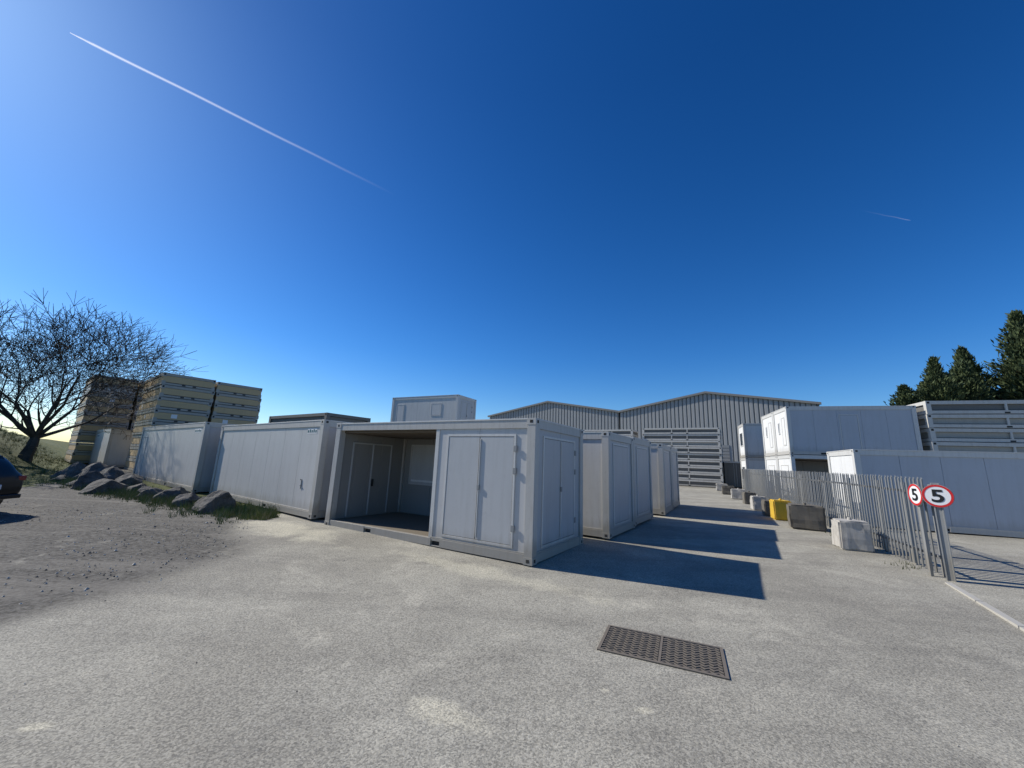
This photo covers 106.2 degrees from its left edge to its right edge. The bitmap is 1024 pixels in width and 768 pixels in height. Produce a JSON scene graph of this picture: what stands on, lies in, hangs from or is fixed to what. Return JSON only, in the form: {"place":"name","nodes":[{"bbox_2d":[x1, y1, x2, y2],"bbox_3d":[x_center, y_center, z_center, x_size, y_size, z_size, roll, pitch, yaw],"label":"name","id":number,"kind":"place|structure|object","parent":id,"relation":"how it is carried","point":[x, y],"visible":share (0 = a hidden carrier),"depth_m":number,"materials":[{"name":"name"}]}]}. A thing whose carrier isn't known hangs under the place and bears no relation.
{"place":"outdoors","nodes":[
{"label":"outdoors","id":0,"kind":"place"},
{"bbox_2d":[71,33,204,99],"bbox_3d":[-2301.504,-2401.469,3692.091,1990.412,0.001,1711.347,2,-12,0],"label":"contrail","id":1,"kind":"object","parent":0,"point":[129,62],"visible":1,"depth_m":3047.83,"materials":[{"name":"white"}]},
{"bbox_2d":[0,431,1023,767],"bbox_3d":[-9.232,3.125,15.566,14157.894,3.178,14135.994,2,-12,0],"label":"ground","id":2,"kind":"structure","parent":0,"point":[376,651],"depth_m":4.02,"materials":[{"name":"grey concrete"}]},
{"bbox_2d":[0,455,26,503],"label":"parked car","id":3,"kind":"object","parent":2,"relation":"on","point":[12,478],"visible":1,"depth_m":9.83,"materials":[{"name":"black paint"}]},
{"bbox_2d":[50,475,68,481],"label":"boulder","id":4,"kind":"object","parent":2,"relation":"on","point":[59,477],"visible":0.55,"depth_m":17.59,"materials":[{"name":"stone"}]},
{"bbox_2d":[50,462,86,479],"bbox_3d":[-21.405,4.511,18.889,1.562,1.361,1.402,7,-12,-20],"label":"boulder","id":5,"kind":"object","parent":2,"relation":"on","point":[74,469],"visible":0.3,"depth_m":18.52,"materials":[{"name":"stone"}]},
{"bbox_2d":[71,471,107,488],"bbox_3d":[-17.298,4.095,15.749,0.840,1.052,1.168,-2,-12,19],"label":"boulder","id":6,"kind":"object","parent":2,"relation":"on","point":[90,477],"visible":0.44,"depth_m":15.54,"materials":[{"name":"stone"}]},
{"bbox_2d":[79,461,108,475],"bbox_3d":[-18.991,4.332,17.589,1.407,1.552,1.198,-5,-14,33],"label":"boulder","id":7,"kind":"object","parent":2,"relation":"on","point":[99,466],"visible":0.3,"depth_m":17.44,"materials":[{"name":"stone"}]},
{"bbox_2d":[64,375,138,462],"bbox_3d":[-38.200,3.399,35.807,6.270,7.579,2.970,-7,-15,37],"label":"flatpacked cabin stack","id":8,"kind":"object","parent":2,"relation":"on","point":[80,451],"visible":0.43,"depth_m":33.73,"materials":[{"name":"metal"}]},
{"bbox_2d":[0,288,205,462],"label":"bare tree","id":9,"kind":"object","parent":2,"relation":"on","point":[28,451],"visible":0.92,"depth_m":25.71,"materials":[{"name":"brown plant"}]},
{"bbox_2d":[78,478,127,493],"bbox_3d":[-15.421,4.035,14.612,0.928,0.858,1.498,-2,-12,20],"label":"boulder","id":10,"kind":"object","parent":2,"relation":"on","point":[96,486],"visible":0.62,"depth_m":14.35,"materials":[{"name":"stone"}]},
{"bbox_2d":[100,465,124,479],"bbox_3d":[-17.662,4.315,17.034,1.354,1.426,1.288,12,-15,-41],"label":"boulder","id":11,"kind":"object","parent":2,"relation":"on","point":[114,472],"visible":0.3,"depth_m":16.85,"materials":[{"name":"stone"}]},
{"bbox_2d":[89,429,138,466],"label":"portable cabin","id":12,"kind":"object","parent":2,"relation":"on","point":[110,449],"visible":0.47,"depth_m":29.96,"materials":[{"name":"grey metal"}]},
{"bbox_2d":[115,473,142,485],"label":"boulder","id":13,"kind":"object","parent":2,"relation":"on","point":[131,479],"visible":0.45,"depth_m":16.19,"materials":[{"name":"stone"}]},
{"bbox_2d":[127,381,143,429],"bbox_3d":[-36.299,3.959,38.180,6.290,7.579,2.979,-7,-15,37],"label":"flatpacked cabin stack","id":14,"kind":"object","parent":2,"relation":"on","point":[131,425],"visible":0.05,"depth_m":35.70,"materials":[{"name":"metal"}]},
{"bbox_2d":[128,483,146,489],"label":"boulder","id":15,"kind":"object","parent":2,"relation":"on","point":[138,485],"visible":0.32,"depth_m":14.90,"materials":[{"name":"stone"}]},
{"bbox_2d":[136,486,151,492],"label":"boulder","id":16,"kind":"object","parent":2,"relation":"on","point":[144,488],"visible":0.23,"depth_m":14.23,"materials":[{"name":"stone"}]},
{"bbox_2d":[138,488,163,497],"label":"boulder","id":17,"kind":"object","parent":2,"relation":"on","point":[154,491],"visible":0.42,"depth_m":13.48,"materials":[{"name":"stone"}]},
{"bbox_2d":[124,372,215,470],"bbox_3d":[-25.447,3.037,28.649,6.282,6.729,3.054,-7,-15,37],"label":"flatpacked cabin stack","id":18,"kind":"object","parent":2,"relation":"on","point":[174,399],"visible":0.56,"depth_m":27.18,"materials":[{"name":"metal"}]},
{"bbox_2d":[153,487,188,498],"bbox_3d":[-11.793,3.955,13.428,0.740,0.720,1.183,2,-12,3],"label":"boulder","id":19,"kind":"object","parent":2,"relation":"on","point":[176,491],"visible":0.48,"depth_m":13.23,"materials":[{"name":"stone"}]},
{"bbox_2d":[133,422,235,491],"bbox_3d":[-16.387,3.658,19.828,10.612,2.850,2.452,-6,-14,36],"label":"portable cabin","id":20,"kind":"object","parent":2,"relation":"on","point":[180,455],"visible":0.64,"depth_m":17.35,"materials":[{"name":"grey metal"}]},
{"bbox_2d":[172,492,199,506],"bbox_3d":[-10.433,3.823,12.398,0.775,0.664,0.739,5,-12,-11],"label":"boulder","id":21,"kind":"object","parent":2,"relation":"on","point":[188,497],"visible":0.48,"depth_m":12.19,"materials":[{"name":"stone"}]},
{"bbox_2d":[192,490,235,513],"bbox_3d":[-8.915,3.671,11.498,0.799,0.972,0.940,-4,-13,28],"label":"boulder","id":22,"kind":"object","parent":2,"relation":"on","point":[219,498],"visible":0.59,"depth_m":11.35,"materials":[{"name":"stone"}]},
{"bbox_2d":[207,382,262,424],"bbox_3d":[-23.532,3.640,31.054,6.287,6.659,3.055,-7,-15,37],"label":"flatpacked cabin stack","id":23,"kind":"object","parent":2,"relation":"on","point":[236,404],"visible":0.29,"depth_m":29.41,"materials":[{"name":"metal"}]},
{"bbox_2d":[209,419,350,518],"bbox_3d":[-8.040,2.952,14.203,8.062,2.760,2.452,-6,-14,36],"label":"portable cabin","id":24,"kind":"object","parent":2,"relation":"on","point":[287,466],"visible":0.64,"depth_m":12.35,"materials":[{"name":"grey metal"}]},
{"bbox_2d":[268,412,370,422],"bbox_3d":[-11.247,3.760,21.902,6.082,3.734,2.675,-5,-14,33],"label":"flatpacked cabin stack","id":25,"kind":"object","parent":2,"relation":"on","point":[318,416],"visible":0.01,"depth_m":20.78,"materials":[{"name":"grey metal"}]},
{"bbox_2d":[324,418,582,565],"bbox_3d":[-1.606,2.481,10.051,6.316,2.740,2.636,-5,-13,31],"label":"portable cabin","id":26,"kind":"object","parent":2,"relation":"on","point":[508,489],"visible":1,"depth_m":8.49,"materials":[{"name":"grey metal"}]},
{"bbox_2d":[0,428,921,569],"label":"grass","id":27,"kind":"structure","parent":2,"relation":"on","point":[248,511],"depth_m":12.57,"materials":[{"name":"green plant"}]},
{"bbox_2d":[0,501,1008,766],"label":"loose stones","id":28,"kind":"object","parent":2,"relation":"on","point":[170,559],"visible":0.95,"depth_m":6.84,"materials":[{"name":"gravel"}]},
{"bbox_2d":[488,401,620,429],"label":"warehouse","id":29,"kind":"structure","parent":2,"relation":"on","point":[582,417],"depth_m":60.81,"materials":[{"name":"metal"}]},
{"bbox_2d":[583,432,634,538],"bbox_3d":[0.571,3.019,12.493,6.072,2.680,2.402,-5,-14,32],"label":"portable cabin","id":30,"kind":"object","parent":2,"relation":"on","point":[608,492],"visible":0.32,"depth_m":10.28,"materials":[{"name":"grey metal"}]},
{"bbox_2d":[583,429,637,437],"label":"flatpacked cabin stack","id":31,"kind":"object","parent":2,"relation":"on","point":[629,432],"visible":0.06,"depth_m":41.30,"materials":[{"name":"grey metal"}]},
{"bbox_2d":[630,437,652,525],"bbox_3d":[1.854,3.428,14.492,6.072,2.680,2.402,-5,-14,32],"label":"portable cabin","id":32,"kind":"object","parent":2,"relation":"on","point":[643,502],"visible":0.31,"depth_m":12.84,"materials":[{"name":"grey metal"}]},
{"bbox_2d":[651,443,673,514],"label":"portable cabin","id":33,"kind":"object","parent":2,"relation":"on","point":[662,490],"visible":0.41,"depth_m":14.98,"materials":[{"name":"grey metal"}]},
{"bbox_2d":[597,624,729,680],"bbox_3d":[1.588,2.825,4.103,1.220,0.016,0.700,-3,-13,23],"label":"drain grate","id":34,"kind":"object","parent":2,"relation":"on","point":[697,657],"visible":1,"depth_m":4.05,"materials":[{"name":"metal"}]},
{"bbox_2d":[670,446,679,507],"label":"portable cabin","id":35,"kind":"object","parent":2,"relation":"on","point":[675,476],"visible":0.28,"depth_m":17.93,"materials":[{"name":"grey metal"}]},
{"bbox_2d":[642,427,724,486],"bbox_3d":[17.399,7.435,39.313,7.283,5.633,2.686,-5,-13,30],"label":"flatpacked cabin stack","id":36,"kind":"object","parent":2,"relation":"on","point":[701,449],"visible":0.66,"depth_m":37.63,"materials":[{"name":"grey metal"}]},
{"bbox_2d":[618,391,821,473],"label":"warehouse","id":37,"kind":"structure","parent":2,"relation":"on","point":[727,413],"depth_m":49.80,"materials":[{"name":"metal"}]},
{"bbox_2d":[716,483,726,490],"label":"concrete block","id":38,"kind":"object","parent":2,"relation":"on","point":[718,486],"depth_m":31.49,"materials":[{"name":"grey concrete"}]},
{"bbox_2d":[722,485,734,494],"bbox_3d":[15.604,7.634,27.758,0.842,0.675,0.630,-3,-13,24],"label":"concrete block","id":39,"kind":"object","parent":2,"relation":"on","point":[726,490],"depth_m":27.54,"materials":[{"name":"grey concrete"}]},
{"bbox_2d":[720,461,741,486],"bbox_3d":[22.888,9.232,39.308,2.404,2.450,6.079,-3,-13,24],"label":"storage container","id":40,"kind":"object","parent":2,"relation":"on","point":[732,473],"visible":0.45,"depth_m":36.90,"materials":[{"name":"grey metal"}]},
{"bbox_2d":[731,488,745,499],"bbox_3d":[14.039,6.795,23.838,0.836,0.675,0.628,-3,-13,24],"label":"concrete block","id":41,"kind":"object","parent":2,"relation":"on","point":[736,493],"depth_m":23.62,"materials":[{"name":"grey concrete"}]},
{"bbox_2d":[742,491,755,503],"bbox_3d":[12.769,6.117,20.696,0.573,0.696,0.621,-2,-12,20],"label":"concrete block","id":42,"kind":"object","parent":2,"relation":"on","point":[746,497],"depth_m":20.49,"materials":[{"name":"grey concrete"}]},
{"bbox_2d":[740,458,765,488],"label":"portable cabin","id":43,"kind":"object","parent":2,"relation":"on","point":[752,463],"visible":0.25,"depth_m":29.58,"materials":[{"name":"white metal"}]},
{"bbox_2d":[737,423,763,457],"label":"portable cabin","id":44,"kind":"object","parent":43,"relation":"on","point":[750,437],"visible":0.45,"depth_m":29.94,"materials":[{"name":"white metal"}]},
{"bbox_2d":[750,495,765,510],"bbox_3d":[11.489,5.531,17.950,0.572,0.699,0.626,-2,-12,20],"label":"concrete block","id":45,"kind":"object","parent":2,"relation":"on","point":[755,502],"depth_m":17.73,"materials":[{"name":"white concrete"}]},
{"bbox_2d":[761,499,770,515],"bbox_3d":[10.657,5.095,15.888,0.519,0.695,0.520,-2,-12,20],"label":"concrete block","id":46,"kind":"object","parent":2,"relation":"on","point":[765,504],"depth_m":15.75,"materials":[{"name":"grey concrete"}]},
{"bbox_2d":[764,456,777,493],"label":"portable cabin","id":47,"kind":"object","parent":2,"relation":"on","point":[770,462],"visible":0.16,"depth_m":24.37,"materials":[{"name":"white metal"}]},
{"bbox_2d":[761,413,775,456],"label":"portable cabin","id":48,"kind":"object","parent":47,"relation":"on","point":[768,435],"visible":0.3,"depth_m":24.79,"materials":[{"name":"white metal"}]},
{"bbox_2d":[769,498,791,520],"bbox_3d":[10.365,4.825,14.822,0.629,0.796,0.625,-2,-12,20],"label":"concrete block","id":49,"kind":"object","parent":2,"relation":"on","point":[778,510],"depth_m":14.60,"materials":[{"name":"yellow paint"}]},
{"bbox_2d":[776,455,832,506],"bbox_3d":[18.294,5.327,21.032,5.712,2.640,2.452,-2,-12,19],"label":"portable cabin","id":50,"kind":"object","parent":2,"relation":"on","point":[810,463],"visible":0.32,"depth_m":22.30,"materials":[{"name":"white metal"}]},
{"bbox_2d":[772,406,922,455],"bbox_3d":[18.397,2.723,21.564,5.714,2.640,2.452,-2,-12,19],"label":"portable cabin","id":51,"kind":"object","parent":50,"relation":"on","point":[810,430],"visible":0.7,"depth_m":20.58,"materials":[{"name":"white metal"}]},
{"bbox_2d":[786,503,827,531],"bbox_3d":[9.780,4.391,12.806,0.981,0.838,0.840,-4,-13,29],"label":"concrete block","id":52,"kind":"object","parent":2,"relation":"on","point":[805,516],"depth_m":12.49,"materials":[{"name":"grey concrete"}]},
{"bbox_2d":[742,469,945,576],"bbox_3d":[13.531,5.371,19.641,0.420,2.095,26.980,-3,-13,23],"label":"palisade fence","id":53,"kind":"object","parent":2,"relation":"on","point":[751,481],"visible":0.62,"depth_m":10.32,"materials":[{"name":"metal"}]},
{"bbox_2d":[831,517,874,552],"bbox_3d":[8.605,3.788,9.759,0.677,0.776,0.676,-3,-13,24],"label":"concrete block","id":54,"kind":"object","parent":2,"relation":"on","point":[849,533],"depth_m":9.50,"materials":[{"name":"white concrete"}]},
{"bbox_2d":[883,383,924,405],"bbox_3d":[37.274,5.219,36.516,9.383,10.725,10.179,2,-12,0],"label":"conifer tree","id":55,"kind":"object","parent":2,"relation":"on","point":[904,393],"visible":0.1,"depth_m":36.46,"materials":[{"name":"green plant"}]},
{"bbox_2d":[913,381,927,402],"bbox_3d":[42.513,5.234,38.220,12.637,11.835,11.453,5,-12,-12],"label":"conifer tree","id":56,"kind":"object","parent":2,"relation":"on","point":[916,392],"visible":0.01,"depth_m":39.59,"materials":[{"name":"green plant"}]},
{"bbox_2d":[908,484,933,576],"bbox_3d":[8.093,2.869,7.577,0.081,1.755,0.430,-1,-12,18],"label":"speed limit sign","id":57,"kind":"object","parent":2,"relation":"on","point":[914,494],"visible":1,"depth_m":7.58,"materials":[{"name":"metal"}]},
{"bbox_2d":[826,449,1023,537],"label":"portable cabin","id":58,"kind":"object","parent":2,"relation":"on","point":[986,489],"visible":0.74,"depth_m":12.80,"materials":[{"name":"white metal"}]},
{"bbox_2d":[921,483,956,581],"bbox_3d":[8.160,2.818,7.266,0.151,1.840,0.430,13,-16,-42],"label":"speed limit sign","id":59,"kind":"object","parent":2,"relation":"on","point":[938,497],"visible":0.98,"depth_m":7.28,"materials":[{"name":"metal"}]},
{"bbox_2d":[916,355,967,401],"bbox_3d":[40.449,3.715,35.477,10.110,13.636,9.162,2,-12,0],"label":"conifer tree","id":60,"kind":"object","parent":2,"relation":"on","point":[938,384],"visible":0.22,"depth_m":36.07,"materials":[{"name":"green plant"}]},
{"bbox_2d":[906,400,1023,452],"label":"flatpacked cabin stack","id":61,"kind":"object","parent":2,"relation":"on","point":[984,426],"visible":0.3,"depth_m":18.89,"materials":[{"name":"grey metal"}]},
{"bbox_2d":[950,359,999,400],"bbox_3d":[44.252,4.107,36.652,9.926,13.636,10.952,-1,-12,15],"label":"conifer tree","id":62,"kind":"object","parent":2,"relation":"on","point":[972,386],"visible":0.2,"depth_m":36.73,"materials":[{"name":"green plant"}]},
{"bbox_2d":[946,345,1015,399],"bbox_3d":[45.870,3.562,38.579,12.637,15.695,11.453,13,-16,-42],"label":"conifer tree","id":63,"kind":"object","parent":2,"relation":"on","point":[963,353],"visible":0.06,"depth_m":38.81,"materials":[{"name":"green plant"}]},
{"bbox_2d":[945,582,1023,630],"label":"kerb","id":64,"kind":"structure","parent":2,"relation":"on","point":[1009,619],"depth_m":5.70,"materials":[{"name":"concrete"}]},
{"bbox_2d":[978,309,1023,399],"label":"conifer tree","id":65,"kind":"object","parent":2,"relation":"on","point":[1011,369],"visible":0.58,"depth_m":36.77,"materials":[{"name":"green plant"}]},
{"bbox_2d":[0,0,1023,442],"label":"sky","id":66,"kind":"structure","parent":0,"point":[502,205],"materials":[{"name":"blue"}]},
{"bbox_3d":[-6.067,5.411,28.254,6.071,3.402,2.487,-3,-13,26],"label":"stack of flat-packed cabins","id":67,"kind":"object","parent":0,"visible":0},
{"bbox_2d":[390,394,476,421],"bbox_3d":[-5.940,2.423,28.880,6.016,2.660,2.452,-3,-13,26],"label":"portable cabin","id":68,"kind":"object","parent":67,"relation":"on","point":[439,407],"visible":0.52,"depth_m":27.80,"materials":[{"name":"grey metal"}]}
]}

